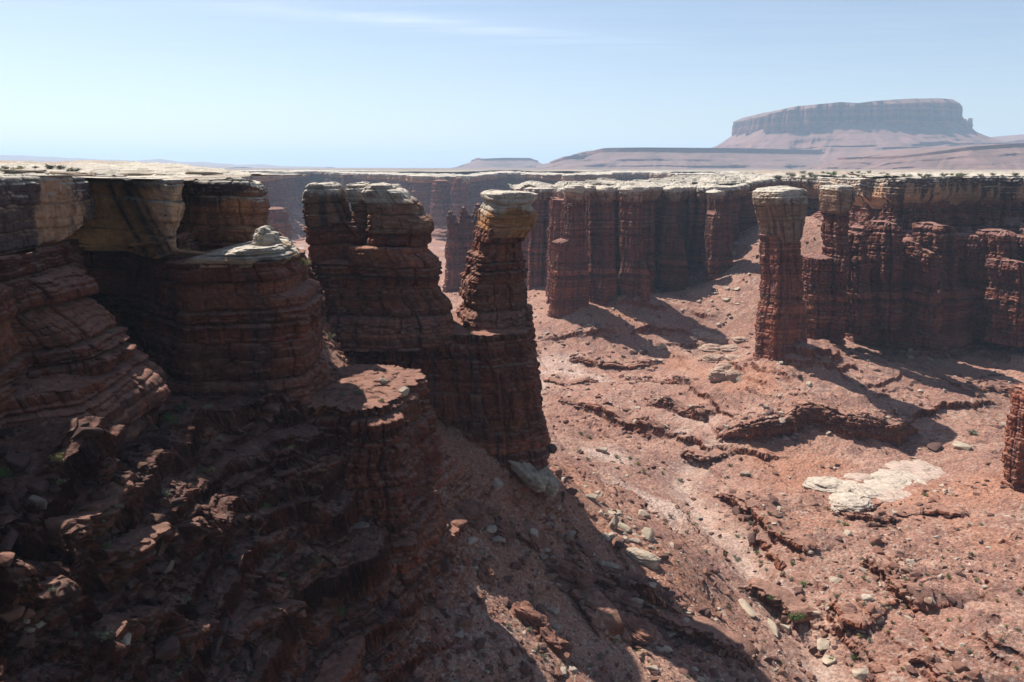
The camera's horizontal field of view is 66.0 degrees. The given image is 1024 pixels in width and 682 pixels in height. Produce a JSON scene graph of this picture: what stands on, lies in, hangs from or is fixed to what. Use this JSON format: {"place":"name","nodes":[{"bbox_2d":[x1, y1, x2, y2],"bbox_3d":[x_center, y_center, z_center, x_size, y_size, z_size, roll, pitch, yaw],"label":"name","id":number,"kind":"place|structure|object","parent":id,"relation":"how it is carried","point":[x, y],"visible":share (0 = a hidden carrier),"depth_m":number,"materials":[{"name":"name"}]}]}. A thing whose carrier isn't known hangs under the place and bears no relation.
{"place":"outdoors","nodes":[
{"label":"outdoors","id":0,"kind":"place"},
{"bbox_2d":[0,160,249,175],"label":"plateau","id":1,"kind":"structure","parent":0,"point":[118,167],"depth_m":212.61,"materials":[{"name":"white stone"}]},
{"bbox_2d":[0,169,49,172],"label":"flat boulder","id":2,"kind":"object","parent":1,"relation":"on","point":[20,171],"visible":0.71,"depth_m":152.74,"materials":[{"name":"white stone"}]},
{"bbox_2d":[185,171,223,175],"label":"flat boulder","id":3,"kind":"object","parent":1,"relation":"on","point":[202,173],"visible":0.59,"depth_m":149.76,"materials":[{"name":"white stone"}]},
{"bbox_2d":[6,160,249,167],"bbox_3d":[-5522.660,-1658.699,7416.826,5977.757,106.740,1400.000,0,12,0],"label":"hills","id":4,"kind":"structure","parent":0,"point":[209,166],"depth_m":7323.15,"materials":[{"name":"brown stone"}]},
{"bbox_2d":[0,155,335,167],"bbox_3d":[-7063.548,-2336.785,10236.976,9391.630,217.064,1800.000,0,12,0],"label":"hills","id":5,"kind":"structure","parent":0,"point":[18,157],"depth_m":10014.17,"materials":[{"name":"brown stone"}]},
{"bbox_2d":[434,158,541,172],"bbox_3d":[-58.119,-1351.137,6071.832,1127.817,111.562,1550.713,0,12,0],"label":"mesa","id":6,"kind":"structure","parent":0,"point":[495,163],"depth_m":5592.82,"materials":[{"name":"brown stone"}]},
{"bbox_2d":[238,170,741,241],"bbox_3d":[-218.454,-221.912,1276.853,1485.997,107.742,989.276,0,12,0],"label":"canyon wall","id":7,"kind":"structure","parent":0,"point":[438,196],"depth_m":1394.98,"materials":[{"name":"brown stone"}]},
{"bbox_2d":[0,216,1023,681],"bbox_3d":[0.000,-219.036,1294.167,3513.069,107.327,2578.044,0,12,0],"label":"canyon floor","id":8,"kind":"structure","parent":0,"point":[258,462],"depth_m":167.14,"materials":[{"name":"red soil"}]},
{"bbox_2d":[0,467,11,477],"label":"shrub","id":9,"kind":"object","parent":8,"relation":"on","point":[5,473],"visible":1,"depth_m":70.42,"materials":[{"name":"green plant"}]},
{"bbox_2d":[0,530,17,551],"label":"boulder","id":10,"kind":"object","parent":8,"relation":"on","point":[9,538],"visible":0.86,"depth_m":64.24,"materials":[{"name":"stone"}]},
{"bbox_2d":[5,451,30,472],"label":"boulder","id":11,"kind":"object","parent":8,"relation":"on","point":[18,462],"visible":0.96,"depth_m":71.30,"materials":[{"name":"stone"}]},
{"bbox_2d":[26,476,49,495],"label":"boulder","id":12,"kind":"object","parent":8,"relation":"on","point":[37,486],"visible":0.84,"depth_m":69.73,"materials":[{"name":"stone"}]},
{"bbox_2d":[0,559,102,635],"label":"rock ledge","id":13,"kind":"object","parent":8,"relation":"on","point":[65,602],"visible":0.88,"depth_m":62.25,"materials":[{"name":"red stone"}]},
{"bbox_2d":[0,552,14,566],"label":"boulder","id":14,"kind":"object","parent":13,"relation":"on","point":[6,559],"visible":1,"depth_m":58.63,"materials":[{"name":"stone"}]},
{"bbox_2d":[0,604,24,622],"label":"boulder","id":15,"kind":"object","parent":13,"relation":"on","point":[16,612],"visible":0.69,"depth_m":59.48,"materials":[{"name":"stone"}]},
{"bbox_2d":[20,608,35,619],"bbox_3d":[-37.496,21.057,60.741,1.227,0.906,0.911,-27,45,-28],"label":"boulder","id":16,"kind":"object","parent":13,"relation":"on","point":[28,613],"visible":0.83,"depth_m":60.51,"materials":[{"name":"stone"}]},
{"bbox_2d":[49,452,63,461],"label":"shrub","id":17,"kind":"object","parent":8,"relation":"on","point":[57,457],"visible":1,"depth_m":71.10,"materials":[{"name":"green plant"}]},
{"bbox_2d":[43,479,143,560],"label":"rock ledge","id":18,"kind":"object","parent":8,"relation":"on","point":[91,523],"visible":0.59,"depth_m":70.97,"materials":[{"name":"red stone"}]},
{"bbox_2d":[68,486,142,514],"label":"rock ledge","id":19,"kind":"object","parent":8,"relation":"on","point":[94,505],"visible":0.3,"depth_m":72.53,"materials":[{"name":"red stone"}]},
{"bbox_2d":[47,516,231,592],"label":"rock ledge","id":20,"kind":"object","parent":8,"relation":"on","point":[116,565],"visible":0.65,"depth_m":72.92,"materials":[{"name":"red stone"}]},
{"bbox_2d":[92,604,197,673],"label":"rock ledge","id":21,"kind":"object","parent":8,"relation":"on","point":[151,618],"visible":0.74,"depth_m":69.73,"materials":[{"name":"red stone"}]},
{"bbox_2d":[90,627,114,641],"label":"shrub","id":22,"kind":"object","parent":21,"relation":"on","point":[106,633],"visible":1,"depth_m":65.94,"materials":[{"name":"green plant"}]},
{"bbox_2d":[121,633,131,649],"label":"boulder","id":23,"kind":"object","parent":21,"relation":"on","point":[126,640],"visible":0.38,"depth_m":67.56,"materials":[{"name":"stone"}]},
{"bbox_2d":[0,174,305,445],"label":"rim cliff","id":24,"kind":"structure","parent":8,"relation":"on","point":[65,355],"depth_m":92.62,"materials":[{"name":"red stone"}]},
{"bbox_2d":[49,171,94,176],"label":"flat boulder","id":25,"kind":"object","parent":24,"relation":"on","point":[76,174],"visible":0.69,"depth_m":116.26,"materials":[{"name":"white stone"}]},
{"bbox_2d":[117,172,162,175],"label":"flat boulder","id":26,"kind":"object","parent":24,"relation":"on","point":[136,174],"visible":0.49,"depth_m":128.85,"materials":[{"name":"white stone"}]},
{"bbox_2d":[165,225,330,405],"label":"rock buttress","id":27,"kind":"object","parent":24,"relation":"attached to","point":[250,317],"visible":0.98,"depth_m":108.10,"materials":[{"name":"red stone"}]},
{"bbox_2d":[0,294,449,681],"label":"rubble","id":28,"kind":"object","parent":8,"relation":"on","point":[147,596],"visible":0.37,"depth_m":79.40,"materials":[{"name":"stone"}]},
{"bbox_2d":[161,596,340,655],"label":"rock ledge","id":29,"kind":"object","parent":8,"relation":"on","point":[194,638],"visible":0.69,"depth_m":85.31,"materials":[{"name":"red stone"}]},
{"bbox_2d":[155,636,179,658],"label":"boulder","id":30,"kind":"object","parent":29,"relation":"on","point":[168,646],"visible":1,"depth_m":72.90,"materials":[{"name":"stone"}]},
{"bbox_2d":[209,617,228,657],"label":"boulder","id":31,"kind":"object","parent":29,"relation":"on","point":[215,645],"visible":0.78,"depth_m":80.03,"materials":[{"name":"stone"}]},
{"bbox_2d":[273,589,289,603],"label":"boulder","id":32,"kind":"object","parent":29,"relation":"on","point":[280,599],"visible":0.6,"depth_m":90.82,"materials":[{"name":"stone"}]},
{"bbox_2d":[249,644,261,661],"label":"boulder","id":33,"kind":"object","parent":8,"relation":"on","point":[255,654],"visible":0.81,"depth_m":83.24,"materials":[{"name":"stone"}]},
{"bbox_2d":[222,399,298,440],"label":"rock ledge","id":34,"kind":"object","parent":8,"relation":"on","point":[266,419],"visible":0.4,"depth_m":104.05,"materials":[{"name":"red stone"}]},
{"bbox_2d":[244,557,332,600],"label":"rock ledge","id":35,"kind":"object","parent":8,"relation":"on","point":[267,591],"visible":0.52,"depth_m":94.22,"materials":[{"name":"red stone"}]},
{"bbox_2d":[249,503,331,553],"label":"rock ledge","id":36,"kind":"object","parent":8,"relation":"on","point":[320,515],"visible":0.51,"depth_m":100.96,"materials":[{"name":"red stone"}]},
{"bbox_2d":[254,454,346,492],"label":"rock ledge","id":37,"kind":"object","parent":8,"relation":"on","point":[323,467],"visible":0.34,"depth_m":104.98,"materials":[{"name":"red stone"}]},
{"bbox_2d":[305,364,449,607],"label":"rock promontory","id":38,"kind":"structure","parent":8,"relation":"on","point":[390,451],"depth_m":115.04,"materials":[{"name":"red stone"}]},
{"bbox_2d":[313,510,465,681],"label":"rock ledge","id":39,"kind":"object","parent":8,"relation":"on","point":[344,665],"visible":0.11,"depth_m":99.57,"materials":[{"name":"red stone"}]},
{"bbox_2d":[353,311,550,500],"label":"rock ridge","id":40,"kind":"object","parent":8,"relation":"on","point":[492,406],"visible":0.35,"depth_m":162.99,"materials":[{"name":"red stone"}]},
{"bbox_2d":[302,181,454,351],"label":"rock tower","id":41,"kind":"structure","parent":40,"relation":"on","point":[376,267],"depth_m":155.10,"materials":[{"name":"red stone"}]},
{"bbox_2d":[456,190,537,358],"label":"rock tower","id":42,"kind":"structure","parent":40,"relation":"on","point":[493,289],"depth_m":163.97,"materials":[{"name":"red stone"}]},
{"bbox_2d":[506,459,535,485],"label":"flat boulder","id":43,"kind":"object","parent":40,"relation":"on","point":[520,471],"visible":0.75,"depth_m":164.40,"materials":[{"name":"stone"}]},
{"bbox_2d":[517,461,547,491],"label":"flat boulder","id":44,"kind":"object","parent":40,"relation":"on","point":[538,477],"visible":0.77,"depth_m":164.22,"materials":[{"name":"stone"}]},
{"bbox_2d":[538,467,558,495],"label":"flat boulder","id":45,"kind":"object","parent":40,"relation":"on","point":[552,487],"visible":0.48,"depth_m":168.49,"materials":[{"name":"stone"}]},
{"bbox_2d":[442,203,480,292],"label":"rock spire","id":46,"kind":"object","parent":8,"relation":"on","point":[460,240],"visible":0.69,"depth_m":595.27,"materials":[{"name":"red stone"}]},
{"bbox_2d":[454,497,486,528],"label":"rock outcrop","id":47,"kind":"object","parent":8,"relation":"on","point":[472,511],"visible":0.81,"depth_m":146.40,"materials":[{"name":"red stone"}]},
{"bbox_2d":[477,559,495,585],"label":"rock outcrop","id":48,"kind":"object","parent":8,"relation":"on","point":[486,573],"visible":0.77,"depth_m":135.23,"materials":[{"name":"red stone"}]},
{"bbox_2d":[492,478,503,489],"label":"boulder","id":49,"kind":"object","parent":8,"relation":"on","point":[498,484],"visible":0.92,"depth_m":159.78,"materials":[{"name":"stone"}]},
{"bbox_2d":[492,519,516,541],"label":"rock outcrop","id":50,"kind":"object","parent":8,"relation":"on","point":[507,532],"visible":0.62,"depth_m":149.69,"materials":[{"name":"red stone"}]},
{"bbox_2d":[0,225,1023,681],"bbox_3d":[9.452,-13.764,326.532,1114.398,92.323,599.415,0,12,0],"label":"rubble","id":51,"kind":"object","parent":8,"relation":"on","point":[924,491],"visible":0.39,"depth_m":202.03,"materials":[{"name":"stone"}]},
{"bbox_2d":[510,600,549,632],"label":"rock outcrop","id":52,"kind":"object","parent":8,"relation":"on","point":[526,613],"visible":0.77,"depth_m":129.95,"materials":[{"name":"red stone"}]},
{"bbox_2d":[536,624,572,660],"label":"rock outcrop","id":53,"kind":"object","parent":8,"relation":"on","point":[556,643],"visible":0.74,"depth_m":127.46,"materials":[{"name":"red stone"}]},
{"bbox_2d":[543,377,596,384],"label":"rock ledge","id":54,"kind":"object","parent":8,"relation":"on","point":[553,380],"visible":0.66,"depth_m":356.20,"materials":[{"name":"red stone"}]},
{"bbox_2d":[516,521,624,636],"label":"rock ledge","id":55,"kind":"object","parent":8,"relation":"on","point":[601,602],"visible":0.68,"depth_m":147.11,"materials":[{"name":"red stone"}]},
{"bbox_2d":[276,229,870,681],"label":"rubble","id":56,"kind":"object","parent":8,"relation":"on","point":[558,673],"visible":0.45,"depth_m":144.93,"materials":[{"name":"stone"}]},
{"bbox_2d":[555,561,596,588],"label":"rock outcrop","id":57,"kind":"object","parent":8,"relation":"on","point":[570,572],"visible":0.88,"depth_m":150.18,"materials":[{"name":"red stone"}]},
{"bbox_2d":[580,543,595,556],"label":"boulder","id":58,"kind":"object","parent":8,"relation":"on","point":[589,549],"visible":0.93,"depth_m":166.02,"materials":[{"name":"stone"}]},
{"bbox_2d":[557,400,656,438],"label":"rock ledge","id":59,"kind":"object","parent":8,"relation":"on","point":[620,417],"visible":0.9,"depth_m":309.26,"materials":[{"name":"red stone"}]},
{"bbox_2d":[566,538,656,604],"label":"rock ledge","id":60,"kind":"object","parent":8,"relation":"on","point":[605,581],"visible":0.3,"depth_m":159.21,"materials":[{"name":"red stone"}]},
{"bbox_2d":[570,359,656,369],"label":"rock ledge","id":61,"kind":"object","parent":8,"relation":"on","point":[614,365],"visible":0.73,"depth_m":384.55,"materials":[{"name":"red stone"}]},
{"bbox_2d":[609,515,618,530],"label":"boulder","id":62,"kind":"object","parent":8,"relation":"on","point":[613,523],"visible":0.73,"depth_m":177.62,"materials":[{"name":"stone"}]},
{"bbox_2d":[615,538,624,548],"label":"boulder","id":63,"kind":"object","parent":8,"relation":"on","point":[619,542],"visible":1,"depth_m":172.28,"materials":[{"name":"stone"}]},
{"bbox_2d":[603,586,641,610],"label":"rock outcrop","id":64,"kind":"object","parent":8,"relation":"on","point":[616,597],"visible":0.62,"depth_m":155.01,"materials":[{"name":"red stone"}]},
{"bbox_2d":[617,523,631,531],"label":"boulder","id":65,"kind":"object","parent":8,"relation":"on","point":[625,527],"visible":0.98,"depth_m":179.40,"materials":[{"name":"stone"}]},
{"bbox_2d":[619,628,630,643],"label":"boulder","id":66,"kind":"object","parent":8,"relation":"on","point":[625,636],"visible":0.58,"depth_m":142.41,"materials":[{"name":"stone"}]},
{"bbox_2d":[618,611,656,644],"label":"rock outcrop","id":67,"kind":"object","parent":8,"relation":"on","point":[641,631],"visible":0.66,"depth_m":144.96,"materials":[{"name":"red stone"}]},
{"bbox_2d":[626,547,658,569],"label":"flat boulder","id":68,"kind":"object","parent":8,"relation":"on","point":[649,560],"visible":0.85,"depth_m":168.52,"materials":[{"name":"stone"}]},
{"bbox_2d":[641,527,653,541],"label":"boulder","id":69,"kind":"object","parent":8,"relation":"on","point":[648,533],"visible":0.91,"depth_m":178.80,"materials":[{"name":"stone"}]},
{"bbox_2d":[508,173,811,318],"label":"rock fin","id":70,"kind":"object","parent":8,"relation":"on","point":[597,243],"visible":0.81,"depth_m":475.37,"materials":[{"name":"red stone"}]},
{"bbox_2d":[646,397,707,417],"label":"rock ledge","id":71,"kind":"object","parent":8,"relation":"on","point":[668,402],"visible":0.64,"depth_m":311.58,"materials":[{"name":"red stone"}]},
{"bbox_2d":[639,605,758,668],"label":"rock ledge","id":72,"kind":"object","parent":8,"relation":"on","point":[710,630],"visible":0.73,"depth_m":151.38,"materials":[{"name":"red stone"}]},
{"bbox_2d":[681,448,728,465],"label":"rock ledge","id":73,"kind":"object","parent":8,"relation":"on","point":[696,454],"visible":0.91,"depth_m":274.87,"materials":[{"name":"red stone"}]},
{"bbox_2d":[691,329,748,382],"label":"slickrock outcrop","id":74,"kind":"object","parent":8,"relation":"on","point":[718,372],"visible":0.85,"depth_m":387.90,"materials":[{"name":"white stone"}]},
{"bbox_2d":[738,599,755,617],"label":"boulder","id":75,"kind":"object","parent":8,"relation":"on","point":[749,610],"visible":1,"depth_m":176.01,"materials":[{"name":"stone"}]},
{"bbox_2d":[748,532,756,543],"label":"boulder","id":76,"kind":"object","parent":8,"relation":"on","point":[752,538],"visible":1,"depth_m":213.04,"materials":[{"name":"stone"}]},
{"bbox_2d":[712,493,817,553],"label":"rock ledge","id":77,"kind":"object","parent":8,"relation":"on","point":[739,499],"visible":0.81,"depth_m":214.45,"materials":[{"name":"red stone"}]},
{"bbox_2d":[520,316,1012,680],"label":"rubble","id":78,"kind":"object","parent":8,"relation":"on","point":[957,666],"visible":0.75,"depth_m":199.07,"materials":[{"name":"stone"}]},
{"bbox_2d":[767,618,778,637],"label":"boulder","id":79,"kind":"object","parent":8,"relation":"on","point":[771,624],"visible":1,"depth_m":172.77,"materials":[{"name":"stone"}]},
{"bbox_2d":[745,578,812,627],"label":"rock ledge","id":80,"kind":"object","parent":8,"relation":"on","point":[785,600],"visible":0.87,"depth_m":181.13,"materials":[{"name":"red stone"}]},
{"bbox_2d":[787,609,804,621],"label":"shrub","id":81,"kind":"object","parent":80,"relation":"on","point":[798,616],"visible":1,"depth_m":174.12,"materials":[{"name":"green plant"}]},
{"bbox_2d":[752,186,808,360],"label":"rock pillar","id":82,"kind":"object","parent":8,"relation":"on","point":[780,325],"visible":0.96,"depth_m":316.58,"materials":[{"name":"red stone"}]},
{"bbox_2d":[720,403,918,441],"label":"rock ledge","id":83,"kind":"object","parent":8,"relation":"on","point":[822,414],"visible":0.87,"depth_m":283.31,"materials":[{"name":"red stone"}]},
{"bbox_2d":[815,638,829,650],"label":"boulder","id":84,"kind":"object","parent":8,"relation":"on","point":[822,644],"visible":1,"depth_m":168.78,"materials":[{"name":"stone"}]},
{"bbox_2d":[802,184,854,349],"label":"rock pillar","id":85,"kind":"object","parent":8,"relation":"on","point":[825,295],"visible":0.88,"depth_m":350.61,"materials":[{"name":"red stone"}]},
{"bbox_2d":[821,654,835,665],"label":"boulder","id":86,"kind":"object","parent":8,"relation":"on","point":[826,660],"visible":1,"depth_m":164.86,"materials":[{"name":"stone"}]},
{"bbox_2d":[825,602,868,633],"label":"rock ledge","id":87,"kind":"object","parent":8,"relation":"on","point":[845,613],"visible":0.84,"depth_m":169.16,"materials":[{"name":"red stone"}]},
{"bbox_2d":[852,668,868,681],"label":"boulder","id":88,"kind":"object","parent":8,"relation":"on","point":[861,674],"visible":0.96,"depth_m":158.22,"materials":[{"name":"stone"}]},
{"bbox_2d":[839,510,899,522],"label":"rock ledge","id":89,"kind":"object","parent":8,"relation":"on","point":[849,514],"visible":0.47,"depth_m":219.33,"materials":[{"name":"red stone"}]},
{"bbox_2d":[802,457,945,512],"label":"slickrock outcrop","id":90,"kind":"object","parent":8,"relation":"on","point":[885,485],"visible":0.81,"depth_m":247.25,"materials":[{"name":"white stone"}]},
{"bbox_2d":[869,536,881,545],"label":"boulder","id":91,"kind":"object","parent":8,"relation":"on","point":[876,540],"visible":0.82,"depth_m":202.78,"materials":[{"name":"stone"}]},
{"bbox_2d":[862,556,934,608],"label":"rock ledge","id":92,"kind":"object","parent":8,"relation":"on","point":[902,588],"visible":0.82,"depth_m":175.35,"materials":[{"name":"red stone"}]},
{"bbox_2d":[885,503,963,517],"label":"rock ledge","id":93,"kind":"object","parent":8,"relation":"on","point":[942,510],"visible":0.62,"depth_m":221.53,"materials":[{"name":"red stone"}]},
{"bbox_2d":[908,657,954,681],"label":"rock ledge","id":94,"kind":"object","parent":8,"relation":"on","point":[940,669],"visible":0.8,"depth_m":150.52,"materials":[{"name":"red stone"}]},
{"bbox_2d":[921,441,941,450],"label":"boulder","id":95,"kind":"object","parent":8,"relation":"on","point":[934,446],"visible":1,"depth_m":274.97,"materials":[{"name":"stone"}]},
{"bbox_2d":[952,441,972,449],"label":"boulder","id":96,"kind":"object","parent":8,"relation":"on","point":[959,445],"visible":0.99,"depth_m":272.18,"materials":[{"name":"stone"}]},
{"bbox_2d":[941,377,1010,392],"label":"rock ledge","id":97,"kind":"object","parent":8,"relation":"on","point":[952,382],"visible":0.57,"depth_m":318.86,"materials":[{"name":"red stone"}]},
{"bbox_2d":[1000,383,1023,491],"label":"rock spire","id":98,"kind":"object","parent":8,"relation":"on","point":[1012,457],"visible":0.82,"depth_m":232.47,"materials":[{"name":"red stone"}]},
{"bbox_2d":[0,0,1023,172],"label":"sky","id":99,"kind":"structure","parent":0,"point":[311,83],"materials":[{"name":"blue"}]},
{"bbox_2d":[224,168,1023,171],"bbox_3d":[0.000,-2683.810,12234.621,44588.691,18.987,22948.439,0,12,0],"label":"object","id":100,"kind":"structure","parent":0,"point":[486,169],"depth_m":2618.61,"materials":[{"name":"brown stone"}]},
{"bbox_2d":[567,172,775,185],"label":"plateau","id":101,"kind":"structure","parent":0,"point":[687,178],"depth_m":574.22,"materials":[{"name":"white stone"}]},
{"bbox_2d":[532,147,822,171],"bbox_3d":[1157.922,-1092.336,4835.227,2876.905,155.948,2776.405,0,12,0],"label":"mesa","id":102,"kind":"structure","parent":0,"point":[676,158],"depth_m":4072.34,"materials":[{"name":"brown stone"}]},
{"bbox_2d":[712,98,1014,162],"bbox_3d":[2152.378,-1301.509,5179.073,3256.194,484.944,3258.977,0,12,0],"label":"butte","id":103,"kind":"object","parent":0,"point":[834,131],"visible":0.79,"depth_m":4513.80,"materials":[{"name":"brown stone"}]},
{"bbox_2d":[742,170,1023,177],"bbox_3d":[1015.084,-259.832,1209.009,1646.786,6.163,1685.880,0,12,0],"label":"plateau","id":104,"kind":"structure","parent":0,"point":[840,173],"depth_m":831.35,"materials":[{"name":"white stone"}]},
{"bbox_2d":[768,172,1023,353],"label":"canyon rim","id":105,"kind":"object","parent":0,"point":[936,266],"visible":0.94,"depth_m":360.48,"materials":[{"name":"red stone"}]},
{"bbox_2d":[799,143,1023,169],"bbox_3d":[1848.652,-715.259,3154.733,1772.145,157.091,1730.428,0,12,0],"label":"mesa","id":106,"kind":"structure","parent":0,"point":[994,157],"depth_m":2732.01,"materials":[{"name":"brown stone"}]},
{"bbox_2d":[991,134,1023,142],"bbox_3d":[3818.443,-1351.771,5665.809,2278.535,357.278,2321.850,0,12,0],"label":"mesa","id":107,"kind":"structure","parent":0,"point":[1015,138],"depth_m":5576.49,"materials":[{"name":"brown stone"}]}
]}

